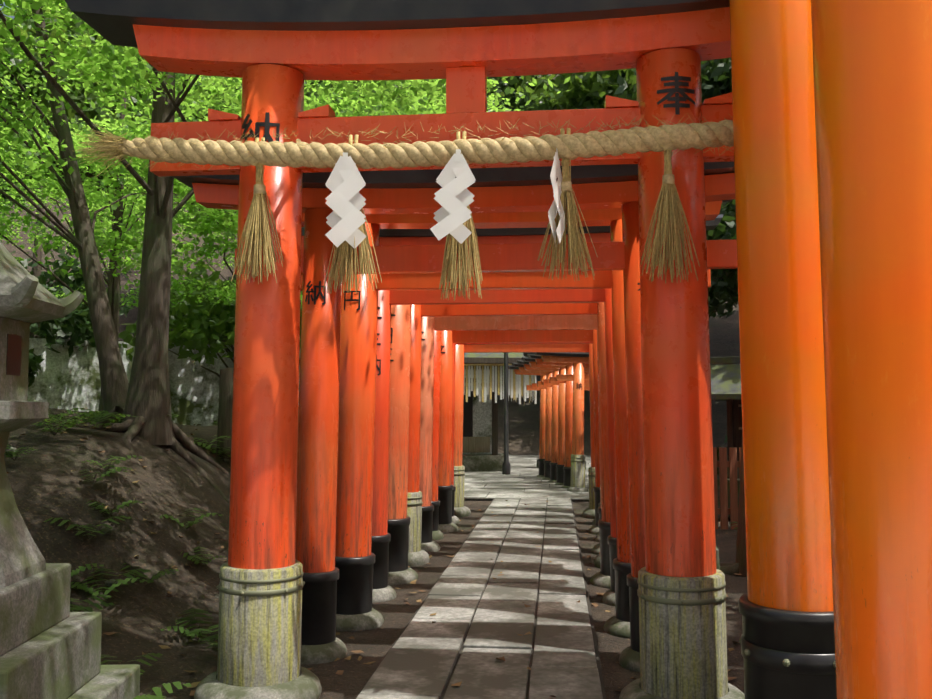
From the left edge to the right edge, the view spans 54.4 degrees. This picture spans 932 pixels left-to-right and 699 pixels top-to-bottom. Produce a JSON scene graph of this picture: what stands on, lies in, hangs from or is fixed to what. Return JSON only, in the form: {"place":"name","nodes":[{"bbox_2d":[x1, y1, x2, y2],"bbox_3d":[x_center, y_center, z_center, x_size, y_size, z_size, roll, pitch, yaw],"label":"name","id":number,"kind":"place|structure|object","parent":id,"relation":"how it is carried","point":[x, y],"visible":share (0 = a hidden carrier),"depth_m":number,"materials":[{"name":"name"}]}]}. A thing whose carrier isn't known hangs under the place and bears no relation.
{"place":"outdoors","nodes":[
{"label":"outdoors","id":0,"kind":"place"},
{"bbox_2d":[0,2,14,17],"label":"sky","id":1,"kind":"structure","parent":0,"point":[3,2],"materials":[{"name":"white"}]},
{"bbox_2d":[1,74,746,698],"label":"ground","id":2,"kind":"structure","parent":0,"point":[137,616],"depth_m":6.61,"materials":[{"name":"brown soil"}]},
{"bbox_2d":[0,197,14,243],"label":"maple tree","id":3,"kind":"object","parent":2,"relation":"on","point":[7,242],"visible":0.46,"depth_m":12.25,"materials":[{"name":"green plant"}]},
{"bbox_2d":[1,24,36,198],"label":"tree","id":4,"kind":"object","parent":2,"relation":"on","point":[2,196],"visible":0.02,"depth_m":35.65,"materials":[{"name":"green plant"}]},
{"bbox_2d":[0,2,74,35],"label":"tree","id":5,"kind":"object","parent":2,"relation":"on","point":[43,14],"depth_m":37.43,"materials":[{"name":"green plant"}]},
{"bbox_2d":[0,16,94,179],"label":"maple tree","id":6,"kind":"object","parent":2,"relation":"on","point":[4,54],"visible":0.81,"depth_m":8.41,"materials":[{"name":"green plant"}]},
{"bbox_2d":[0,242,139,698],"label":"stone lantern","id":7,"kind":"object","parent":2,"relation":"on","point":[50,645],"visible":1,"depth_m":3.78,"materials":[{"name":"grey stone"}]},
{"bbox_2d":[11,162,133,356],"bbox_3d":[-8.532,-1.548,17.436,4.316,5.103,4.482,-2,-4,26],"label":"evergreen tree","id":8,"kind":"object","parent":2,"relation":"on","point":[75,327],"visible":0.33,"depth_m":16.65,"materials":[{"name":"green plant"}]},
{"bbox_2d":[0,1,214,335],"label":"tree","id":9,"kind":"object","parent":2,"relation":"on","point":[80,98],"visible":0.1,"depth_m":26.18,"materials":[{"name":"green plant"}]},
{"bbox_2d":[0,0,241,419],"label":"maple tree","id":10,"kind":"object","parent":2,"relation":"on","point":[113,375],"visible":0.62,"depth_m":9.25,"materials":[{"name":"green plant"}]},
{"bbox_2d":[60,176,237,279],"bbox_3d":[-4.141,-1.391,18.867,8.988,6.820,6.670,0,-4,6],"label":"maple tree","id":11,"kind":"object","parent":2,"relation":"on","point":[135,230],"visible":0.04,"depth_m":18.77,"materials":[{"name":"green plant"}]},
{"bbox_2d":[0,91,301,417],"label":"maple tree","id":12,"kind":"object","parent":2,"relation":"on","point":[117,241],"visible":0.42,"depth_m":11.52,"materials":[{"name":"green plant"}]},
{"bbox_2d":[27,338,300,425],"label":"garden wall","id":13,"kind":"structure","parent":2,"relation":"on","point":[63,380],"depth_m":16.64,"materials":[{"name":"paint"}]},
{"bbox_2d":[118,260,301,377],"bbox_3d":[-4.743,0.094,17.614,3.695,4.254,4.192,-2,-4,23],"label":"evergreen tree","id":14,"kind":"object","parent":2,"relation":"on","point":[198,326],"visible":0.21,"depth_m":16.24,"materials":[{"name":"green plant"}]},
{"bbox_2d":[216,367,233,465],"bbox_3d":[-2.507,0.725,9.601,0.320,1.070,0.304,0,-4,6],"label":"trunk","id":15,"kind":"object","parent":2,"relation":"on","point":[225,403],"visible":0.48,"depth_m":9.50,"materials":[{"name":"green plant"}]},
{"bbox_2d":[0,0,569,444],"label":"maple tree","id":16,"kind":"object","parent":2,"relation":"on","point":[148,398],"visible":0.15,"depth_m":8.58,"materials":[{"name":"green plant"}]},
{"bbox_2d":[74,74,533,279],"bbox_3d":[-2.091,-1.224,14.354,8.166,7.278,7.357,0,-4,6],"label":"maple tree","id":17,"kind":"object","parent":2,"relation":"on","point":[312,101],"depth_m":12.61,"materials":[{"name":"green plant"}]},
{"bbox_2d":[177,76,493,225],"bbox_3d":[-4.708,-4.582,29.982,11.676,12.929,10.713,0,-4,6],"label":"tree","id":18,"kind":"object","parent":2,"relation":"on","point":[308,94],"depth_m":26.28,"materials":[{"name":"green plant"}]},
{"bbox_2d":[4,408,737,698],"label":"ferns","id":19,"kind":"object","parent":2,"relation":"on","point":[81,417],"visible":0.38,"depth_m":6.07,"materials":[{"name":"green plant"}]},
{"bbox_2d":[5,406,738,597],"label":"roots and pebbles","id":20,"kind":"object","parent":2,"relation":"on","point":[131,428],"visible":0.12,"depth_m":8.50,"materials":[{"name":"brown plant"}]},
{"bbox_2d":[7,422,743,696],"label":"leaf litter","id":21,"kind":"object","parent":2,"relation":"on","point":[195,684],"visible":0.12,"depth_m":6.47,"materials":[{"name":"brown plant"}]},
{"bbox_2d":[28,336,727,474],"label":"shrubs","id":22,"kind":"object","parent":2,"relation":"on","point":[35,360],"depth_m":14.69,"materials":[{"name":"green plant"}]},
{"bbox_2d":[65,0,744,698],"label":"torii","id":23,"kind":"object","parent":2,"relation":"on","point":[273,54],"visible":0.94,"depth_m":4.49,"materials":[{"name":"red paint"}]},
{"bbox_2d":[70,113,733,300],"bbox_3d":[-0.049,-0.690,4.496,3.778,0.931,0.587,0,-4,6],"label":"shimenawa rope","id":24,"kind":"object","parent":23,"relation":"attached to","point":[346,234],"visible":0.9,"depth_m":4.32,"materials":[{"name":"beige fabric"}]},
{"bbox_2d":[172,161,736,671],"bbox_3d":[0.084,0.279,5.363,3.940,3.055,0.420,0,-4,6],"label":"torii","id":25,"kind":"object","parent":2,"relation":"on","point":[516,189],"visible":0.52,"depth_m":5.33,"materials":[{"name":"red paint"}]},
{"bbox_2d":[355,492,606,698],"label":"path paving","id":26,"kind":"structure","parent":2,"relation":"on","point":[419,659],"depth_m":5.96,"materials":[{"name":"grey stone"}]},
{"bbox_2d":[387,302,610,588],"bbox_3d":[0.326,0.415,7.738,3.502,3.099,0.549,0,-4,6],"label":"torii","id":27,"kind":"object","parent":2,"relation":"on","point":[400,571],"visible":0.23,"depth_m":7.64,"materials":[{"name":"red paint"}]},
{"bbox_2d":[407,303,599,567],"bbox_3d":[0.412,0.504,8.563,3.457,3.026,0.484,0,-4,6],"label":"torii","id":28,"kind":"object","parent":2,"relation":"on","point":[417,556],"visible":0.15,"depth_m":8.58,"materials":[{"name":"red paint"}]},
{"bbox_2d":[419,314,601,554],"bbox_3d":[0.510,0.578,9.332,3.616,2.978,0.510,0,-4,6],"label":"torii","id":29,"kind":"object","parent":2,"relation":"on","point":[430,325],"visible":0.12,"depth_m":9.31,"materials":[{"name":"red paint"}]},
{"bbox_2d":[301,214,722,605],"bbox_3d":[0.237,0.445,6.998,3.477,2.939,0.398,0,-4,6],"label":"torii","id":30,"kind":"object","parent":2,"relation":"on","point":[383,590],"visible":0.42,"depth_m":6.97,"materials":[{"name":"red paint"}]},
{"bbox_2d":[431,330,599,541],"bbox_3d":[0.591,0.596,10.153,3.411,3.046,0.371,0,-4,6],"label":"torii","id":31,"kind":"object","parent":2,"relation":"on","point":[437,534],"visible":0.15,"depth_m":10.17,"materials":[{"name":"red paint"}]},
{"bbox_2d":[301,199,732,638],"bbox_3d":[0.188,0.366,6.133,3.362,2.991,0.487,0,-4,6],"label":"torii","id":32,"kind":"object","parent":2,"relation":"on","point":[354,563],"visible":0.4,"depth_m":6.09,"materials":[{"name":"red paint"}]},
{"bbox_2d":[438,330,599,534],"bbox_3d":[0.676,0.702,10.817,3.590,2.920,0.469,0,-4,6],"label":"torii","id":33,"kind":"object","parent":2,"relation":"on","point":[445,486],"visible":0.19,"depth_m":10.77,"materials":[{"name":"red paint"}]},
{"bbox_2d":[487,75,556,111],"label":"tree","id":34,"kind":"object","parent":2,"relation":"on","point":[510,85],"visible":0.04,"depth_m":34.57,"materials":[{"name":"green plant"}]},
{"bbox_2d":[451,342,594,524],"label":"torii","id":35,"kind":"object","parent":2,"relation":"on","point":[455,520],"visible":0.08,"depth_m":11.55,"materials":[{"name":"red paint"}]},
{"bbox_2d":[454,344,595,518],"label":"torii","id":36,"kind":"object","parent":2,"relation":"on","point":[461,509],"visible":0.12,"depth_m":12.31,"materials":[{"name":"red paint"}]},
{"bbox_2d":[464,455,590,501],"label":"apron paving","id":37,"kind":"structure","parent":2,"relation":"on","point":[521,477],"depth_m":16.95,"materials":[{"name":"grey stone"}]},
{"bbox_2d":[502,352,533,474],"bbox_3d":[1.120,1.259,19.304,0.727,2.851,0.255,-1,-4,13],"label":"lamp post","id":38,"kind":"object","parent":37,"relation":"on","point":[506,467],"visible":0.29,"depth_m":19.34,"materials":[{"name":"black metal"}]},
{"bbox_2d":[507,365,589,476],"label":"torii","id":39,"kind":"object","parent":2,"relation":"on","point":[541,459],"visible":0.1,"depth_m":18.58,"materials":[{"name":"orange paint"}]},
{"bbox_2d":[512,363,589,479],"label":"torii","id":40,"kind":"object","parent":2,"relation":"on","point":[548,418],"visible":0.27,"depth_m":17.95,"materials":[{"name":"orange paint"}]},
{"bbox_2d":[517,360,589,482],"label":"torii","id":41,"kind":"object","parent":2,"relation":"on","point":[554,444],"visible":0.21,"depth_m":17.31,"materials":[{"name":"orange paint"}]},
{"bbox_2d":[522,357,588,484],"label":"torii","id":42,"kind":"object","parent":2,"relation":"on","point":[561,432],"visible":0.25,"depth_m":16.67,"materials":[{"name":"orange paint"}]},
{"bbox_2d":[527,354,588,487],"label":"torii","id":43,"kind":"object","parent":2,"relation":"on","point":[568,421],"visible":0.19,"depth_m":16.04,"materials":[{"name":"orange paint"}]},
{"bbox_2d":[507,68,636,109],"bbox_3d":[5.832,-6.683,35.411,11.136,15.304,10.678,0,-4,6],"label":"tree","id":44,"kind":"object","parent":2,"relation":"on","point":[590,90],"visible":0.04,"depth_m":32.54,"materials":[{"name":"green plant"}]},
{"bbox_2d":[533,352,710,492],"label":"torii","id":45,"kind":"object","parent":2,"relation":"on","point":[578,377],"visible":0.52,"depth_m":15.41,"materials":[{"name":"orange paint"}]},
{"bbox_2d":[614,57,731,209],"bbox_3d":[9.194,-3.945,28.636,10.533,13.662,11.610,0,-4,6],"label":"tree","id":46,"kind":"object","parent":2,"relation":"on","point":[716,77],"visible":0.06,"depth_m":24.86,"materials":[{"name":"green plant"}]},
{"bbox_2d":[716,547,719,569],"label":"stone posts","id":47,"kind":"object","parent":2,"relation":"on","point":[717,560],"visible":0.02,"depth_m":6.95,"materials":[{"name":"grey stone"}]},
{"bbox_2d":[706,199,738,318],"bbox_3d":[4.939,-0.707,13.807,4.568,5.953,4.761,0,-4,6],"label":"evergreen tree","id":48,"kind":"object","parent":2,"relation":"on","point":[725,229],"visible":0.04,"depth_m":14.21,"materials":[{"name":"green plant"}]},
{"bbox_2d":[708,207,737,317],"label":"evergreen tree","id":49,"kind":"object","parent":2,"relation":"on","point":[724,301],"depth_m":17.36,"materials":[{"name":"green plant"}]},
{"bbox_2d":[710,356,741,517],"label":"building","id":50,"kind":"structure","parent":2,"relation":"on","point":[726,378],"depth_m":12.03,"materials":[{"name":"stone"}]},
{"bbox_2d":[713,447,740,529],"bbox_3d":[4.046,1.564,10.525,3.690,1.150,0.140,0,-4,6],"label":"picket fence","id":51,"kind":"object","parent":2,"relation":"on","point":[724,511],"visible":0.1,"depth_m":10.59,"materials":[{"name":"brown wood"}]},
{"bbox_2d":[736,431,746,576],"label":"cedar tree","id":52,"kind":"object","parent":2,"relation":"on","point":[741,560],"visible":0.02,"depth_m":7.89,"materials":[{"name":"brown plant"}]},
{"bbox_2d":[729,0,836,698],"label":"torii","id":53,"kind":"object","parent":2,"relation":"on","point":[786,641],"visible":0.71,"depth_m":3.76,"materials":[{"name":"orange paint"}]},
{"bbox_2d":[811,0,931,698],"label":"torii","id":54,"kind":"object","parent":2,"relation":"on","point":[872,65],"visible":1,"depth_m":2.00,"materials":[{"name":"orange paint"}]},
{"label":"apron bed","id":55,"kind":"object","parent":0,"visible":0},
{"bbox_2d":[462,353,536,470],"bbox_3d":[-1.283,1.011,21.735,5.430,3.700,4.630,0,-4,-6],"label":"shrine","id":56,"kind":"object","parent":55,"relation":"on","point":[482,381],"visible":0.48,"depth_m":20.24,"materials":[{"name":"wood"}]}
]}

